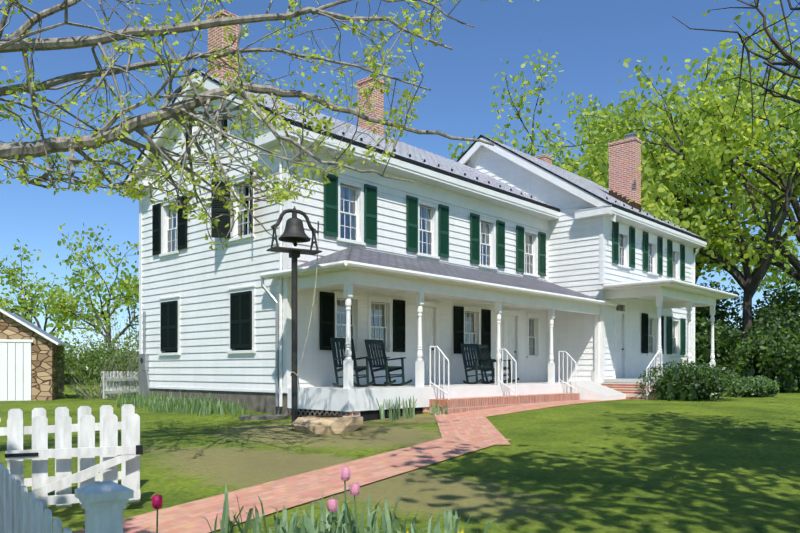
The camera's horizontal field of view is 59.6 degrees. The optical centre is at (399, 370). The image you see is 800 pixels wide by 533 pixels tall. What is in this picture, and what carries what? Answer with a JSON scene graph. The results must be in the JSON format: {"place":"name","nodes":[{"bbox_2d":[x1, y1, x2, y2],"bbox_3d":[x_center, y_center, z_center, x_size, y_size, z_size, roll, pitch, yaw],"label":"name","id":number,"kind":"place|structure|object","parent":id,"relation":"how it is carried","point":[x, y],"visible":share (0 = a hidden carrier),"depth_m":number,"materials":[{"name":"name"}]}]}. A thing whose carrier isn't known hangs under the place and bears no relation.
{"place":"outdoors","nodes":[
{"label":"outdoors","id":0,"kind":"place"},
{"bbox_2d":[0,376,799,532],"bbox_3d":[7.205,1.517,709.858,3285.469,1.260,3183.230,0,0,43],"label":"lawn ground","id":1,"kind":"structure","parent":0,"point":[732,465],"depth_m":10.09,"materials":[{"name":"green plant"}]},
{"bbox_2d":[0,308,69,400],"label":"shed","id":2,"kind":"structure","parent":1,"relation":"on","point":[28,365],"depth_m":20.39,"materials":[{"name":"grey"}]},
{"bbox_2d":[0,238,117,337],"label":"tree","id":3,"kind":"object","parent":1,"relation":"on","point":[26,306],"visible":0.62,"depth_m":49.46,"materials":[{"name":"green plant"}]},
{"bbox_2d":[0,418,133,532],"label":"picket fence","id":4,"kind":"object","parent":1,"relation":"on","point":[102,502],"visible":1,"depth_m":3.83,"materials":[{"name":"paint"}]},
{"bbox_2d":[0,404,134,494],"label":"picket fence behind gate","id":5,"kind":"object","parent":1,"relation":"on","point":[126,409],"visible":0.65,"depth_m":8.08,"materials":[{"name":"paint"}]},
{"bbox_2d":[5,414,142,508],"bbox_3d":[-3.384,0.956,7.308,1.298,0.960,0.175,0,0,-24],"label":"picket gate","id":6,"kind":"object","parent":1,"relation":"on","point":[40,453],"visible":0.75,"depth_m":7.32,"materials":[{"name":"paint"}]},
{"bbox_2d":[64,344,100,384],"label":"hedge","id":7,"kind":"object","parent":1,"relation":"on","point":[87,374],"depth_m":43.33,"materials":[{"name":"green plant"}]},
{"bbox_2d":[29,222,138,350],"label":"tree","id":8,"kind":"object","parent":1,"relation":"on","point":[127,298],"visible":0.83,"depth_m":45.21,"materials":[{"name":"green plant"}]},
{"bbox_2d":[53,335,138,398],"bbox_3d":[-9.520,-0.016,22.062,3.114,2.301,3.342,0,0,43],"label":"shrub","id":9,"kind":"object","parent":1,"relation":"on","point":[90,361],"visible":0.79,"depth_m":21.97,"materials":[{"name":"green plant"}]},
{"bbox_2d":[63,298,138,387],"bbox_3d":[-9.881,-0.833,25.553,3.457,3.646,4.963,0,0,43],"label":"bare shrub","id":10,"kind":"object","parent":1,"relation":"on","point":[113,341],"visible":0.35,"depth_m":25.02,"materials":[{"name":"green plant"}]},
{"bbox_2d":[64,341,138,382],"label":"hedge","id":11,"kind":"object","parent":1,"relation":"on","point":[133,345],"visible":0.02,"depth_m":41.66,"materials":[{"name":"green plant"}]},
{"bbox_2d":[100,371,139,398],"bbox_3d":[-8.877,0.444,23.031,1.757,0.813,4.019,0,0,-24],"label":"picket fence","id":12,"kind":"object","parent":1,"relation":"on","point":[117,379],"visible":0.42,"depth_m":21.68,"materials":[{"name":"paint"}]},
{"bbox_2d":[0,0,538,250],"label":"tree","id":13,"kind":"object","parent":1,"relation":"on","point":[17,40],"visible":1,"depth_m":9.56,"materials":[{"name":"green plant"}]},
{"bbox_2d":[114,390,452,419],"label":"plants","id":14,"kind":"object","parent":1,"relation":"on","point":[153,403],"depth_m":16.60,"materials":[{"name":"green plant"}]},
{"bbox_2d":[267,206,321,422],"bbox_3d":[-2.166,-0.976,14.424,1.066,4.812,0.670,0,0,-29],"label":"farm bell on post","id":15,"kind":"object","parent":1,"relation":"on","point":[294,233],"visible":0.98,"depth_m":14.37,"materials":[{"name":"metal"}]},
{"bbox_2d":[291,415,362,433],"bbox_3d":[-1.415,1.048,13.613,1.410,0.371,0.993,0,0,-7],"label":"memorial stone with plaque","id":16,"kind":"object","parent":1,"relation":"on","point":[326,424],"visible":0.88,"depth_m":13.23,"materials":[{"name":"stone"}]},
{"bbox_2d":[152,467,510,532],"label":"tulips","id":17,"kind":"object","parent":1,"relation":"on","point":[309,525],"visible":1,"depth_m":5.06,"materials":[{"name":"green plant"}]},
{"bbox_2d":[72,371,625,532],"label":"brick path","id":18,"kind":"structure","parent":1,"relation":"on","point":[466,426],"depth_m":10.08,"materials":[{"name":"brick"}]},
{"bbox_2d":[429,346,449,399],"bbox_3d":[0.926,0.058,16.442,0.598,1.259,0.038,0,0,43],"label":"stair rail","id":19,"kind":"object","parent":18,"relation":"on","point":[430,382],"visible":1,"depth_m":16.42,"materials":[{"name":"white metal"}]},
{"bbox_2d":[498,349,516,395],"bbox_3d":[2.837,0.058,18.515,0.598,1.259,0.038,0,0,43],"label":"stair rail","id":20,"kind":"object","parent":18,"relation":"on","point":[515,390],"visible":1,"depth_m":18.48,"materials":[{"name":"white metal"}]},
{"bbox_2d":[558,351,576,392],"bbox_3d":[4.993,0.058,20.853,0.598,1.259,0.038,0,0,43],"label":"stair rail","id":21,"kind":"object","parent":18,"relation":"on","point":[559,380],"visible":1,"depth_m":20.84,"materials":[{"name":"white metal"}]},
{"bbox_2d":[123,68,706,414],"bbox_3d":[2.014,-3.529,24.851,10.300,10.432,20.139,0,0,43],"label":"farmhouse","id":22,"kind":"object","parent":1,"relation":"on","point":[498,207],"visible":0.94,"depth_m":19.65,"materials":[{"name":"white paint"}]},
{"bbox_2d":[137,311,149,398],"bbox_3d":[-7.471,-0.324,20.435,0.480,2.778,0.207,0,0,43],"label":"electric meter box","id":23,"kind":"object","parent":22,"relation":"attached to","point":[143,380],"visible":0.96,"depth_m":20.41,"materials":[{"name":"grey metal"}]},
{"bbox_2d":[206,9,238,81],"bbox_3d":[-4.745,-8.288,18.773,0.750,2.350,0.570,0,0,43],"label":"chimney","id":24,"kind":"object","parent":22,"relation":"on","point":[216,35],"visible":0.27,"depth_m":18.53,"materials":[{"name":"brick"}]},
{"bbox_2d":[356,76,383,136],"bbox_3d":[-0.963,-8.288,22.876,0.750,2.350,0.570,0,0,43],"label":"chimney","id":25,"kind":"object","parent":22,"relation":"on","point":[377,94],"visible":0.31,"depth_m":22.66,"materials":[{"name":"brick"}]},
{"bbox_2d":[533,154,552,163],"bbox_3d":[6.049,-8.588,30.489,1.000,1.350,0.650,0,0,43],"label":"chimney","id":26,"kind":"object","parent":22,"relation":"on","point":[546,158],"visible":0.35,"depth_m":30.12,"materials":[{"name":"brick"}]},
{"bbox_2d":[608,132,641,209],"bbox_3d":[8.682,-7.373,26.994,1.110,3.320,0.580,0,0,43],"label":"chimney","id":27,"kind":"object","parent":22,"relation":"on","point":[624,171],"visible":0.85,"depth_m":26.73,"materials":[{"name":"brick"}]},
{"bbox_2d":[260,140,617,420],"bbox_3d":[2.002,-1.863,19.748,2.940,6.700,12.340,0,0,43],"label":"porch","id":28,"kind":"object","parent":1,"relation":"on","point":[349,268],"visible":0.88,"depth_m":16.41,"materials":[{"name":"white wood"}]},
{"bbox_2d":[330,338,374,387],"bbox_3d":[-1.102,-0.182,16.090,0.630,1.160,1.106,0,0,-31],"label":"rocking chair","id":29,"kind":"object","parent":28,"relation":"on","point":[356,368],"visible":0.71,"depth_m":16.30,"materials":[{"name":"black"}]},
{"bbox_2d":[365,339,411,385],"bbox_3d":[-0.293,-0.182,17.160,0.630,1.160,1.106,0,0,-43],"label":"rocking chair","id":30,"kind":"object","parent":28,"relation":"on","point":[384,365],"visible":0.96,"depth_m":17.28,"materials":[{"name":"black"}]},
{"bbox_2d":[461,344,494,383],"bbox_3d":[2.248,-0.182,19.723,0.630,1.160,1.106,0,0,-27],"label":"rocking chair","id":31,"kind":"object","parent":28,"relation":"on","point":[475,366],"visible":0.98,"depth_m":19.94,"materials":[{"name":"black"}]},
{"bbox_2d":[478,344,518,383],"bbox_3d":[2.901,-0.182,20.684,1.106,1.160,0.630,0,0,37],"label":"rocking chair","id":32,"kind":"object","parent":28,"relation":"on","point":[484,352],"visible":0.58,"depth_m":20.80,"materials":[{"name":"black"}]},
{"bbox_2d":[448,39,681,215],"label":"tree","id":33,"kind":"object","parent":1,"relation":"on","point":[521,105],"visible":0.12,"depth_m":50.67,"materials":[{"name":"green plant"}]},
{"bbox_2d":[537,92,708,210],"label":"tree","id":34,"kind":"object","parent":1,"relation":"on","point":[567,161],"visible":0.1,"depth_m":59.88,"materials":[{"name":"green plant"}]},
{"bbox_2d":[513,32,798,285],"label":"tree","id":35,"kind":"object","parent":1,"relation":"on","point":[734,52],"visible":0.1,"depth_m":37.46,"materials":[{"name":"green plant"}]},
{"bbox_2d":[596,247,737,399],"bbox_3d":[9.959,-1.849,24.728,2.500,6.473,9.109,0,0,43],"label":"porch","id":36,"kind":"object","parent":1,"relation":"on","point":[669,293],"visible":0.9,"depth_m":22.53,"materials":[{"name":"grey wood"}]},
{"bbox_2d":[569,74,799,285],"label":"tree","id":37,"kind":"object","parent":1,"relation":"on","point":[726,242],"visible":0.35,"depth_m":32.17,"materials":[{"name":"green plant"}]},
{"bbox_2d":[576,56,799,373],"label":"tree","id":38,"kind":"object","parent":1,"relation":"on","point":[748,282],"visible":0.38,"depth_m":32.31,"materials":[{"name":"green plant"}]},
{"bbox_2d":[635,359,746,401],"bbox_3d":[8.705,0.460,20.927,3.064,1.611,3.394,0,0,43],"label":"shrub by entrance","id":39,"kind":"object","parent":1,"relation":"on","point":[697,382],"visible":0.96,"depth_m":20.39,"materials":[{"name":"green plant"}]},
{"bbox_2d":[641,15,799,281],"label":"tree","id":40,"kind":"object","parent":1,"relation":"on","point":[707,159],"visible":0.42,"depth_m":32.12,"materials":[{"name":"green plant"}]},
{"bbox_2d":[642,1,799,269],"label":"tree","id":41,"kind":"object","parent":1,"relation":"on","point":[783,38],"visible":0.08,"depth_m":39.81,"materials":[{"name":"green plant"}]},
{"bbox_2d":[695,317,747,374],"bbox_3d":[14.376,-0.558,33.045,4.346,3.878,5.556,0,0,43],"label":"hedge","id":42,"kind":"object","parent":1,"relation":"on","point":[725,344],"visible":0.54,"depth_m":31.73,"materials":[{"name":"green plant"}]},
{"bbox_2d":[695,277,753,337],"bbox_3d":[15.389,-1.620,36.605,5.151,6.574,7.025,0,0,43],"label":"hedge","id":43,"kind":"object","parent":1,"relation":"on","point":[704,312],"visible":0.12,"depth_m":35.94,"materials":[{"name":"green plant"}]},
{"bbox_2d":[726,375,780,397],"bbox_3d":[11.678,0.597,23.315,1.755,0.899,2.407,0,0,43],"label":"shrub","id":44,"kind":"object","parent":1,"relation":"on","point":[756,386],"visible":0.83,"depth_m":22.73,"materials":[{"name":"green plant"}]},
{"bbox_2d":[708,30,799,240],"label":"tree","id":45,"kind":"object","parent":1,"relation":"on","point":[731,64],"visible":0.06,"depth_m":41.86,"materials":[{"name":"green plant"}]},
{"bbox_2d":[730,325,799,392],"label":"hedge","id":46,"kind":"object","parent":1,"relation":"on","point":[773,354],"visible":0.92,"depth_m":27.23,"materials":[{"name":"green plant"}]},
{"bbox_2d":[736,149,799,300],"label":"tree","id":47,"kind":"object","parent":1,"relation":"on","point":[785,276],"visible":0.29,"depth_m":61.11,"materials":[{"name":"green plant"}]},
{"bbox_2d":[738,302,799,374],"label":"hedge","id":48,"kind":"object","parent":1,"relation":"on","point":[766,321],"visible":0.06,"depth_m":31.89,"materials":[{"name":"green plant"}]},
{"bbox_2d":[752,277,799,327],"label":"hedge","id":49,"kind":"object","parent":1,"relation":"on","point":[793,298],"visible":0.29,"depth_m":35.77,"materials":[{"name":"green plant"}]},
{"bbox_2d":[763,61,799,78],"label":"shade tree","id":50,"kind":"object","parent":1,"relation":"on","point":[780,70],"visible":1,"depth_m":8.21,"materials":[{"name":"plant"}]},
{"bbox_2d":[672,0,799,136],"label":"tree branches","id":51,"kind":"object","parent":50,"relation":"on","point":[789,59],"visible":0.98,"depth_m":9.02,"materials":[{"name":"brown plant"}]},
{"bbox_2d":[0,0,799,369],"label":"sky","id":52,"kind":"structure","parent":0,"point":[590,38],"materials":[{"name":"blue"}]}
]}

